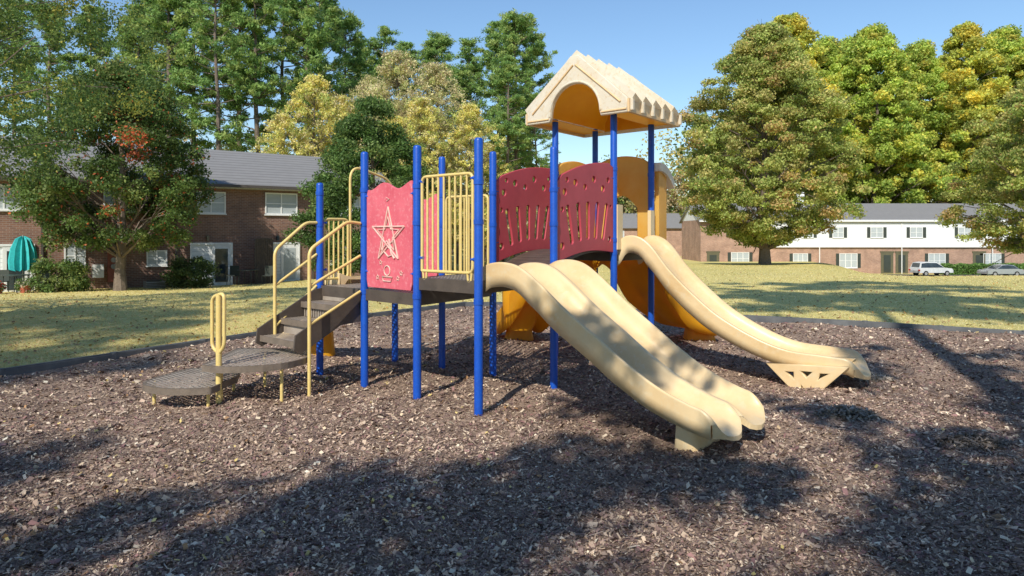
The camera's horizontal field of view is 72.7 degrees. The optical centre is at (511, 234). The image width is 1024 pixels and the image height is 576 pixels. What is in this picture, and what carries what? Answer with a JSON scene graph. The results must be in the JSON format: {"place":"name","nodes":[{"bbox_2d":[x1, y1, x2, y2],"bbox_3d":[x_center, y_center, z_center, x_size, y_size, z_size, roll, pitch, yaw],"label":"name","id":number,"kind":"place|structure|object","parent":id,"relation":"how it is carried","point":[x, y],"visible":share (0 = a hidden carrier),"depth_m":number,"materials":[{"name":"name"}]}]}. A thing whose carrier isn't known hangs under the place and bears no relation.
{"place":"outdoors","nodes":[
{"label":"outdoors","id":0,"kind":"place"},
{"bbox_2d":[255,288,360,353],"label":"stair steps","id":1,"kind":"structure","parent":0,"point":[295,313],"depth_m":8.19,"materials":[{"name":"brown plastic"}]},
{"bbox_2d":[0,304,1023,575],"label":"mulch ground","id":2,"kind":"structure","parent":0,"point":[530,441],"depth_m":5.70,"materials":[{"name":"brown wood"}]},
{"bbox_2d":[143,368,240,406],"bbox_3d":[-3.421,1.704,7.484,0.877,0.333,1.106,0,0,0],"label":"curved step","id":3,"kind":"object","parent":2,"relation":"on","point":[154,389],"visible":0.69,"depth_m":7.24,"materials":[{"name":"brown metal"}]},
{"bbox_2d":[210,292,225,403],"bbox_3d":[-3.038,1.248,7.195,0.237,1.305,0.058,0,0,30],"label":"grab loop post","id":4,"kind":"object","parent":2,"relation":"on","point":[218,349],"visible":0.93,"depth_m":7.16,"materials":[{"name":"beige metal"}]},
{"bbox_2d":[202,348,306,401],"bbox_3d":[-2.757,1.609,7.684,1.003,0.523,1.187,0,0,0],"label":"curved step","id":5,"kind":"object","parent":2,"relation":"on","point":[209,367],"visible":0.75,"depth_m":7.40,"materials":[{"name":"brown metal"}]},
{"bbox_2d":[273,221,360,395],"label":"stair handrails","id":6,"kind":"object","parent":2,"relation":"on","point":[307,261],"visible":0.94,"depth_m":7.92,"materials":[{"name":"yellow metal"}]},
{"bbox_2d":[316,183,323,374],"bbox_3d":[-2.450,0.645,8.870,0.102,2.610,0.102,0,0,0],"label":"post","id":7,"kind":"object","parent":2,"relation":"on","point":[319,260],"visible":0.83,"depth_m":8.83,"materials":[{"name":"blue metal"}]},
{"bbox_2d":[360,152,368,386],"bbox_3d":[-1.747,0.485,8.240,0.102,2.930,0.102,0,0,0],"label":"post","id":8,"kind":"object","parent":2,"relation":"on","point":[364,188],"visible":0.79,"depth_m":8.20,"materials":[{"name":"blue metal"}]},
{"bbox_2d":[321,283,388,297],"bbox_3d":[-1.727,0.711,9.080,0.962,0.130,1.418,0,0,35],"label":"stair landing","id":9,"kind":"object","parent":8,"relation":"attached to","point":[346,290],"visible":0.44,"depth_m":8.64,"materials":[{"name":"brown plastic"}]},
{"bbox_2d":[323,218,348,284],"bbox_3d":[-2.290,0.228,9.058,0.034,0.890,0.415,0,0,40],"label":"entry barrier","id":10,"kind":"object","parent":9,"relation":"on","point":[338,220],"visible":0.73,"depth_m":9.03,"materials":[{"name":"yellow metal"}]},
{"bbox_2d":[366,288,491,304],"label":"deck","id":11,"kind":"structure","parent":8,"relation":"attached to","point":[395,296],"depth_m":7.92,"materials":[{"name":"brown metal"}]},
{"bbox_2d":[367,180,412,290],"bbox_3d":[-1.389,0.010,7.900,0.850,1.212,0.035,0,0,43],"label":"star panel","id":12,"kind":"object","parent":11,"relation":"on","point":[399,202],"visible":0.97,"depth_m":7.85,"materials":[{"name":"red plastic"}]},
{"bbox_2d":[372,197,404,281],"bbox_3d":[-1.404,0.056,7.884,0.607,0.963,0.028,0,0,44],"label":"star relief","id":13,"kind":"object","parent":12,"relation":"attached to","point":[383,249],"visible":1,"depth_m":7.87},
{"bbox_2d":[445,194,488,274],"bbox_3d":[-0.592,0.068,9.090,0.784,1.170,0.034,0,0,40],"label":"barrier","id":14,"kind":"object","parent":11,"relation":"on","point":[446,228],"visible":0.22,"depth_m":9.12,"materials":[{"name":"beige metal"}]},
{"bbox_2d":[412,145,421,399],"bbox_3d":[-1.030,0.490,7.560,0.102,2.920,0.102,0,0,0],"label":"post","id":15,"kind":"object","parent":2,"relation":"on","point":[416,224],"visible":0.91,"depth_m":7.52,"materials":[{"name":"blue metal"}]},
{"bbox_2d":[439,157,445,368],"bbox_3d":[-0.943,0.450,9.380,0.102,3.000,0.102,0,0,0],"label":"post","id":16,"kind":"object","parent":2,"relation":"on","point":[442,306],"visible":0.57,"depth_m":9.34,"materials":[{"name":"blue metal"}]},
{"bbox_2d":[421,194,438,276],"bbox_3d":[-1.296,0.030,9.595,0.690,1.172,0.035,0,0,31],"label":"panel","id":17,"kind":"object","parent":16,"relation":"attached to","point":[435,234],"visible":0.18,"depth_m":9.45,"materials":[{"name":"red plastic"}]},
{"bbox_2d":[474,137,483,415],"bbox_3d":[-0.334,0.490,6.960,0.102,2.920,0.102,0,0,0],"label":"post","id":18,"kind":"object","parent":2,"relation":"on","point":[478,273],"visible":0.94,"depth_m":6.92,"materials":[{"name":"blue metal"}]},
{"bbox_2d":[419,273,511,293],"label":"slide deck","id":19,"kind":"structure","parent":18,"relation":"attached to","point":[457,283],"depth_m":7.27,"materials":[{"name":"brown metal"}]},
{"bbox_2d":[421,172,473,281],"bbox_3d":[-0.682,-0.072,7.260,0.793,1.130,0.034,0,0,41],"label":"front barrier","id":20,"kind":"object","parent":19,"relation":"on","point":[427,270],"visible":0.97,"depth_m":7.23,"materials":[{"name":"beige metal"}]},
{"bbox_2d":[507,249,609,265],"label":"arched bridge","id":21,"kind":"structure","parent":19,"relation":"on","point":[540,255],"depth_m":8.90,"materials":[{"name":"brown metal"}]},
{"bbox_2d":[489,151,496,375],"bbox_3d":[-0.241,0.450,8.800,0.102,3.000,0.102,0,0,0],"label":"post","id":22,"kind":"object","parent":2,"relation":"on","point":[492,257],"visible":0.69,"depth_m":8.76,"materials":[{"name":"blue metal"}]},
{"bbox_2d":[496,167,549,261],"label":"bridge panel","id":23,"kind":"structure","parent":22,"relation":"attached to","point":[532,195],"depth_m":9.29,"materials":[{"name":"red plastic"}]},
{"bbox_2d":[0,307,1019,575],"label":"fallen leaves","id":24,"kind":"object","parent":2,"relation":"on","point":[716,503],"visible":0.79,"depth_m":4.86,"materials":[{"name":"brown plant"}]},
{"bbox_2d":[0,330,1021,575],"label":"twigs","id":25,"kind":"object","parent":2,"relation":"on","point":[438,502],"visible":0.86,"depth_m":4.50,"materials":[{"name":"brown wood"}]},
{"bbox_2d":[496,239,595,333],"bbox_3d":[0.415,0.898,11.320,0.952,1.674,2.315,0,0,-29],"label":"yellow slide","id":26,"kind":"object","parent":2,"relation":"on","point":[517,302],"visible":0.27,"depth_m":11.17,"materials":[{"name":"plastic"}]},
{"bbox_2d":[502,290,537,330],"bbox_3d":[0.140,1.190,11.350,0.600,0.720,0.440,0,0,0],"label":"slide support","id":27,"kind":"object","parent":26,"relation":"attached to","point":[526,319],"visible":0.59,"depth_m":11.20,"materials":[{"name":"yellow plastic"}]},
{"bbox_2d":[550,146,557,388],"bbox_3d":[0.490,0.460,8.150,0.102,2.980,0.102,0,0,0],"label":"post","id":28,"kind":"object","parent":2,"relation":"on","point":[553,253],"visible":0.75,"depth_m":8.11,"materials":[{"name":"blue metal"}]},
{"bbox_2d":[592,129,597,272],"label":"post","id":29,"kind":"object","parent":2,"relation":"on","point":[594,146],"visible":0.24,"depth_m":10.83,"materials":[{"name":"blue metal"}]},
{"bbox_2d":[596,156,647,238],"bbox_3d":[1.670,-0.460,10.535,0.922,1.444,0.060,0,0,42],"label":"yellow hood side","id":30,"kind":"object","parent":29,"relation":"attached to","point":[632,179],"visible":0.58,"depth_m":10.33,"materials":[{"name":"plastic"}]},
{"bbox_2d":[610,114,617,291],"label":"post","id":31,"kind":"object","parent":2,"relation":"on","point":[613,164],"visible":0.5,"depth_m":9.26,"materials":[{"name":"blue metal"}]},
{"bbox_2d":[558,163,612,259],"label":"bridge panel","id":32,"kind":"structure","parent":31,"relation":"attached to","point":[591,194],"depth_m":8.69,"materials":[{"name":"red plastic"}]},
{"bbox_2d":[483,259,764,440],"bbox_3d":[0.995,0.954,6.589,2.629,1.362,1.100,0,0,43],"label":"double slide","id":33,"kind":"object","parent":2,"relation":"on","point":[601,324],"visible":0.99,"depth_m":6.42,"materials":[{"name":"beige plastic"}]},
{"bbox_2d":[675,425,719,451],"bbox_3d":[1.600,1.700,5.970,0.260,0.340,0.520,0,0,42],"label":"double slide foot","id":34,"kind":"object","parent":33,"relation":"attached to","point":[685,440],"visible":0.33,"depth_m":5.78},
{"bbox_2d":[648,124,654,324],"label":"post","id":35,"kind":"object","parent":2,"relation":"on","point":[651,174],"visible":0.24,"depth_m":10.16,"materials":[{"name":"blue metal"}]},
{"bbox_2d":[525,50,681,137],"bbox_3d":[1.330,-2.043,10.062,1.972,0.947,1.625,0,0,42],"label":"roof canopy","id":36,"kind":"object","parent":35,"relation":"on","point":[577,107],"visible":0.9,"depth_m":9.86,"materials":[{"name":"beige plastic"}]},
{"bbox_2d":[527,55,628,125],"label":"roof gable front","id":37,"kind":"structure","parent":36,"relation":"attached to","point":[607,99],"depth_m":9.38,"materials":[{"name":"beige plastic"}]},
{"bbox_2d":[654,162,674,239],"bbox_3d":[1.868,-0.412,10.732,1.244,1.275,0.498,0,0,42],"label":"hood canopy","id":38,"kind":"object","parent":35,"relation":"attached to","point":[664,181],"visible":0.43,"depth_m":10.26,"materials":[{"name":"beige plastic"}]},
{"bbox_2d":[596,260,716,335],"bbox_3d":[2.433,0.881,11.373,2.580,1.634,1.048,0,0,-42],"label":"curved yellow slide","id":39,"kind":"object","parent":2,"relation":"on","point":[632,283],"visible":0.5,"depth_m":11.36,"materials":[{"name":"yellow plastic"}]},
{"bbox_2d":[617,235,870,379],"bbox_3d":[2.908,0.848,8.942,3.041,1.675,0.850,0,0,32],"label":"wave slide","id":40,"kind":"object","parent":2,"relation":"on","point":[690,292],"visible":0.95,"depth_m":8.93,"materials":[{"name":"beige plastic"}]},
{"bbox_2d":[767,362,849,388],"bbox_3d":[3.443,1.689,8.121,0.897,0.385,0.100,0,0,32],"label":"wave slide foot","id":41,"kind":"object","parent":40,"relation":"attached to","point":[800,378],"visible":0.76,"depth_m":8.08},
{"bbox_2d":[811,404,881,421],"bbox_3d":[3.249,1.726,6.745,0.686,0.159,0.376,0,0,0],"label":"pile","id":42,"kind":"object","parent":2,"relation":"on","point":[840,410],"visible":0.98,"depth_m":6.69,"materials":[{"name":"brown wood"}]},
{"bbox_2d":[931,433,1011,451],"bbox_3d":[3.900,1.757,5.901,0.646,0.139,0.470,0,0,0],"label":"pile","id":43,"kind":"object","parent":2,"relation":"on","point":[973,441],"visible":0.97,"depth_m":5.84,"materials":[{"name":"brown wood"}]},
{"bbox_2d":[0,246,1023,367],"bbox_3d":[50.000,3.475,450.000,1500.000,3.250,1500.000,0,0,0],"label":"lawn ground","id":44,"kind":"structure","parent":0,"point":[782,271],"depth_m":18.87,"materials":[{"name":"green plant"}]},
{"bbox_2d":[8,235,37,292],"bbox_3d":[-20.100,1.198,28.600,1.025,2.350,1.025,0,0,0],"label":"patio umbrella","id":45,"kind":"object","parent":44,"relation":"on","point":[22,254],"visible":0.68,"depth_m":28.36,"materials":[{"name":"teal fabric"}]},
{"bbox_2d":[0,0,54,135],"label":"pine tree","id":46,"kind":"object","parent":44,"relation":"on","point":[23,36],"visible":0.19,"depth_m":54.92,"materials":[{"name":"green plant"}]},
{"bbox_2d":[10,0,82,137],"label":"pine tree","id":47,"kind":"object","parent":44,"relation":"on","point":[60,57],"visible":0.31,"depth_m":51.91,"materials":[{"name":"green plant"}]},
{"bbox_2d":[25,254,94,292],"bbox_3d":[-18.615,1.686,28.689,2.460,1.786,2.768,0,0,-37],"label":"shrub","id":48,"kind":"object","parent":44,"relation":"on","point":[75,271],"visible":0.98,"depth_m":28.25,"materials":[{"name":"green plant"}]},
{"bbox_2d":[50,3,116,139],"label":"pine tree","id":49,"kind":"object","parent":44,"relation":"on","point":[87,61],"visible":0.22,"depth_m":53.28,"materials":[{"name":"green plant"}]},
{"bbox_2d":[0,0,184,194],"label":"cherry tree","id":50,"kind":"object","parent":44,"relation":"on","point":[6,144],"visible":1,"depth_m":15.07,"materials":[{"name":"green plant"}]},
{"bbox_2d":[0,54,229,290],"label":"holly tree","id":51,"kind":"object","parent":44,"relation":"on","point":[174,199],"visible":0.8,"depth_m":28.13,"materials":[{"name":"green plant"}]},
{"bbox_2d":[111,2,176,136],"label":"pine tree","id":52,"kind":"object","parent":44,"relation":"on","point":[138,53],"visible":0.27,"depth_m":49.56,"materials":[{"name":"green plant"}]},
{"bbox_2d":[0,236,299,291],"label":"patio doors","id":53,"kind":"structure","parent":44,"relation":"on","point":[220,255],"depth_m":34.47,"materials":[{"name":"white glass"}]},
{"bbox_2d":[121,0,211,143],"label":"pine tree","id":54,"kind":"object","parent":44,"relation":"on","point":[179,18],"visible":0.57,"depth_m":48.56,"materials":[{"name":"green plant"}]},
{"bbox_2d":[0,180,360,290],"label":"walls","id":55,"kind":"structure","parent":44,"relation":"on","point":[244,223],"depth_m":34.32,"materials":[{"name":"brown brick"}]},
{"bbox_2d":[0,184,359,266],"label":"windows","id":56,"kind":"structure","parent":55,"relation":"attached to","point":[280,204],"depth_m":34.17,"materials":[{"name":"white glass"}]},
{"bbox_2d":[0,135,387,190],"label":"roof","id":57,"kind":"structure","parent":55,"relation":"on","point":[245,168],"depth_m":37.22,"materials":[{"name":"concrete"}]},
{"bbox_2d":[0,175,360,278],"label":"gutter and soffit","id":58,"kind":"object","parent":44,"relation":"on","point":[248,187],"visible":0.1,"depth_m":34.45,"materials":[{"name":"white metal"}]},
{"bbox_2d":[159,254,221,288],"bbox_3d":[-14.502,1.727,31.553,2.519,1.711,2.299,0,0,0],"label":"shrub","id":59,"kind":"object","parent":44,"relation":"on","point":[183,271],"visible":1,"depth_m":31.18,"materials":[{"name":"green plant"}]},
{"bbox_2d":[156,0,236,148],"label":"pine tree","id":60,"kind":"object","parent":44,"relation":"on","point":[202,142],"visible":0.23,"depth_m":54.20,"materials":[{"name":"green plant"}]},
{"bbox_2d":[166,0,257,149],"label":"pine tree","id":61,"kind":"object","parent":44,"relation":"on","point":[201,27],"visible":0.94,"depth_m":47.81,"materials":[{"name":"green plant"}]},
{"bbox_2d":[202,0,282,150],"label":"pine tree","id":62,"kind":"object","parent":44,"relation":"on","point":[239,110],"visible":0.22,"depth_m":54.28,"materials":[{"name":"green plant"}]},
{"bbox_2d":[208,0,299,152],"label":"pine tree","id":63,"kind":"object","parent":44,"relation":"on","point":[240,72],"visible":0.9,"depth_m":49.10,"materials":[{"name":"green plant"}]},
{"bbox_2d":[254,238,272,283],"bbox_3d":[-12.616,1.515,34.727,0.890,2.670,1.625,0,0,-36],"label":"privacy fence","id":64,"kind":"object","parent":44,"relation":"on","point":[263,248],"visible":0.69,"depth_m":34.05,"materials":[{"name":"brown wood"}]},
{"bbox_2d":[247,0,306,153],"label":"pine tree","id":65,"kind":"object","parent":44,"relation":"on","point":[282,66],"visible":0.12,"depth_m":56.95,"materials":[{"name":"green plant"}]},
{"bbox_2d":[248,109,321,156],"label":"autumn tree","id":66,"kind":"object","parent":44,"relation":"on","point":[281,123],"visible":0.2,"depth_m":43.62,"materials":[{"name":"yellow plant"}]},
{"bbox_2d":[244,68,363,155],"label":"autumn tree","id":67,"kind":"object","parent":44,"relation":"on","point":[302,110],"visible":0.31,"depth_m":45.32,"materials":[{"name":"yellow plant"}]},
{"bbox_2d":[261,0,351,155],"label":"pine tree","id":68,"kind":"object","parent":44,"relation":"on","point":[314,41],"visible":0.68,"depth_m":50.59,"materials":[{"name":"green plant"}]},
{"bbox_2d":[281,0,362,153],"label":"pine tree","id":69,"kind":"object","parent":44,"relation":"on","point":[334,13],"visible":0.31,"depth_m":55.91,"materials":[{"name":"green plant"}]},
{"bbox_2d":[327,8,374,120],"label":"pine tree","id":70,"kind":"object","parent":44,"relation":"on","point":[352,22],"visible":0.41,"depth_m":59.57,"materials":[{"name":"green plant"}]},
{"bbox_2d":[280,94,435,274],"bbox_3d":[-6.465,-1.947,30.800,6.939,8.513,6.528,0,0,0],"label":"holly bush tree","id":71,"kind":"object","parent":44,"relation":"on","point":[358,126],"visible":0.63,"depth_m":29.66,"materials":[{"name":"green plant"}]},
{"bbox_2d":[315,74,406,158],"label":"autumn tree","id":72,"kind":"object","parent":44,"relation":"on","point":[361,89],"visible":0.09,"depth_m":49.31,"materials":[{"name":"yellow plant"}]},
{"bbox_2d":[360,25,407,126],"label":"pine tree","id":73,"kind":"object","parent":44,"relation":"on","point":[377,43],"visible":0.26,"depth_m":61.25,"materials":[{"name":"green plant"}]},
{"bbox_2d":[353,49,473,206],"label":"autumn tree","id":74,"kind":"object","parent":44,"relation":"on","point":[400,80],"visible":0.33,"depth_m":47.30,"materials":[{"name":"yellow plant"}]},
{"bbox_2d":[384,95,470,240],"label":"autumn tree","id":75,"kind":"object","parent":44,"relation":"on","point":[417,108],"visible":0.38,"depth_m":44.52,"materials":[{"name":"yellow plant"}]},
{"bbox_2d":[413,30,456,156],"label":"pine tree","id":76,"kind":"object","parent":44,"relation":"on","point":[435,45],"visible":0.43,"depth_m":67.25,"materials":[{"name":"green plant"}]},
{"bbox_2d":[432,62,483,263],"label":"pine tree","id":77,"kind":"object","parent":44,"relation":"on","point":[459,74],"visible":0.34,"depth_m":59.80,"materials":[{"name":"green plant"}]},
{"bbox_2d":[400,60,516,242],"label":"autumn tree","id":78,"kind":"object","parent":44,"relation":"on","point":[439,78],"visible":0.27,"depth_m":49.24,"materials":[{"name":"yellow plant"}]},
{"bbox_2d":[442,37,491,193],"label":"pine tree","id":79,"kind":"object","parent":44,"relation":"on","point":[466,54],"visible":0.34,"depth_m":63.14,"materials":[{"name":"green plant"}]},
{"bbox_2d":[433,99,517,269],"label":"autumn tree","id":80,"kind":"object","parent":44,"relation":"on","point":[473,114],"visible":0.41,"depth_m":46.49,"materials":[{"name":"yellow plant"}]},
{"bbox_2d":[465,19,519,184],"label":"pine tree","id":81,"kind":"object","parent":44,"relation":"on","point":[493,44],"visible":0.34,"depth_m":57.42,"materials":[{"name":"green plant"}]},
{"bbox_2d":[475,55,538,261],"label":"pine tree","id":82,"kind":"object","parent":44,"relation":"on","point":[509,69],"visible":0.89,"depth_m":49.52,"materials":[{"name":"green plant"}]},
{"bbox_2d":[483,8,538,256],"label":"pine tree","id":83,"kind":"object","parent":44,"relation":"on","point":[512,38],"visible":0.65,"depth_m":53.26,"materials":[{"name":"green plant"}]},
{"bbox_2d":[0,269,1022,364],"bbox_3d":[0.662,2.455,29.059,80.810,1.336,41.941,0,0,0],"label":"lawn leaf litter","id":84,"kind":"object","parent":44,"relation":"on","point":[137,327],"visible":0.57,"depth_m":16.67,"materials":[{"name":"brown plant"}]},
{"bbox_2d":[0,302,1023,375],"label":"playground border","id":85,"kind":"object","parent":44,"relation":"on","point":[37,367],"visible":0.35,"depth_m":12.49,"materials":[{"name":"black plastic"}]},
{"bbox_2d":[498,17,557,170],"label":"pine tree","id":86,"kind":"object","parent":44,"relation":"on","point":[537,43],"visible":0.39,"depth_m":56.50,"materials":[{"name":"green plant"}]},
{"bbox_2d":[515,91,560,237],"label":"pine tree","id":87,"kind":"object","parent":44,"relation":"on","point":[530,98],"visible":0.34,"depth_m":51.71,"materials":[{"name":"green plant"}]},
{"bbox_2d":[526,154,687,242],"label":"distant tree line","id":88,"kind":"object","parent":44,"relation":"on","point":[628,204],"visible":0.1,"depth_m":119.01,"materials":[{"name":"green plant"}]},
{"bbox_2d":[608,228,681,255],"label":"walls","id":89,"kind":"structure","parent":44,"relation":"on","point":[674,237],"depth_m":112.00,"materials":[{"name":"beige brick"}]},
{"bbox_2d":[623,213,681,227],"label":"roof","id":90,"kind":"structure","parent":89,"relation":"on","point":[630,220],"depth_m":113.72,"materials":[{"name":"concrete"}]},
{"bbox_2d":[677,16,873,264],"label":"oak tree","id":91,"kind":"object","parent":44,"relation":"on","point":[763,59],"visible":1,"depth_m":56.88,"materials":[{"name":"green plant"}]},
{"bbox_2d":[635,108,951,211],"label":"distant tree line","id":92,"kind":"object","parent":44,"relation":"on","point":[679,153],"visible":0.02,"depth_m":142.09,"materials":[{"name":"green plant"}]},
{"bbox_2d":[727,11,862,202],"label":"tulip poplar tree","id":93,"kind":"object","parent":44,"relation":"on","point":[803,33],"visible":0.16,"depth_m":102.39,"materials":[{"name":"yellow plant"}]},
{"bbox_2d":[793,34,886,202],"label":"tulip poplar tree","id":94,"kind":"object","parent":44,"relation":"on","point":[833,55],"visible":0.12,"depth_m":107.67,"materials":[{"name":"green plant"}]},
{"bbox_2d":[682,207,1022,273],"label":"trim","id":95,"kind":"structure","parent":44,"relation":"on","point":[687,217],"depth_m":89.38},
{"bbox_2d":[682,220,1023,273],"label":"walls","id":96,"kind":"structure","parent":44,"relation":"on","point":[697,243],"depth_m":90.00,"materials":[{"name":"beige brick"}]},
{"bbox_2d":[706,251,985,273],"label":"doors","id":97,"kind":"structure","parent":96,"relation":"attached to","point":[886,262],"depth_m":89.92,"materials":[{"name":"green paint"}]},
{"bbox_2d":[679,203,1023,222],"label":"roof","id":98,"kind":"structure","parent":96,"relation":"on","point":[902,211],"depth_m":92.73,"materials":[{"name":"concrete"}]},
{"bbox_2d":[726,227,1004,267],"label":"windows","id":99,"kind":"structure","parent":96,"relation":"attached to","point":[846,260],"depth_m":89.95,"materials":[{"name":"white glass"}]},
{"bbox_2d":[817,21,961,202],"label":"tulip poplar tree","id":100,"kind":"object","parent":44,"relation":"on","point":[873,52],"visible":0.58,"depth_m":102.05,"materials":[{"name":"green plant"}]},
{"bbox_2d":[856,38,981,202],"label":"tulip poplar tree","id":101,"kind":"object","parent":44,"relation":"on","point":[924,61],"visible":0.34,"depth_m":105.55,"materials":[{"name":"green plant"}]},
{"bbox_2d":[884,274,1023,275],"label":"parking lot","id":102,"kind":"structure","parent":44,"relation":"on","point":[943,275],"depth_m":86.00,"materials":[{"name":"grey asphalt"}]},
{"bbox_2d":[909,261,952,275],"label":"parked suv","id":103,"kind":"object","parent":102,"relation":"on","point":[925,268],"visible":0.98,"depth_m":83.72,"materials":[{"name":"white paint"}]},
{"bbox_2d":[914,20,1021,202],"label":"tulip poplar tree","id":104,"kind":"object","parent":44,"relation":"on","point":[982,94],"visible":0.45,"depth_m":104.60,"materials":[{"name":"yellow plant"}]},
{"bbox_2d":[934,79,1023,269],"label":"oak tree","id":105,"kind":"object","parent":44,"relation":"on","point":[997,152],"visible":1,"depth_m":53.72,"materials":[{"name":"green plant"}]},
{"bbox_2d":[940,263,1023,274],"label":"hedge","id":106,"kind":"object","parent":44,"relation":"on","point":[966,268],"visible":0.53,"depth_m":87.79,"materials":[{"name":"green plant"}]},
{"bbox_2d":[953,24,1023,202],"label":"tulip poplar tree","id":107,"kind":"object","parent":44,"relation":"on","point":[1010,40],"visible":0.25,"depth_m":109.43,"materials":[{"name":"green plant"}]},
{"bbox_2d":[0,0,1023,222],"label":"sky","id":108,"kind":"structure","parent":0,"point":[669,46],"materials":[{"name":"blue"}]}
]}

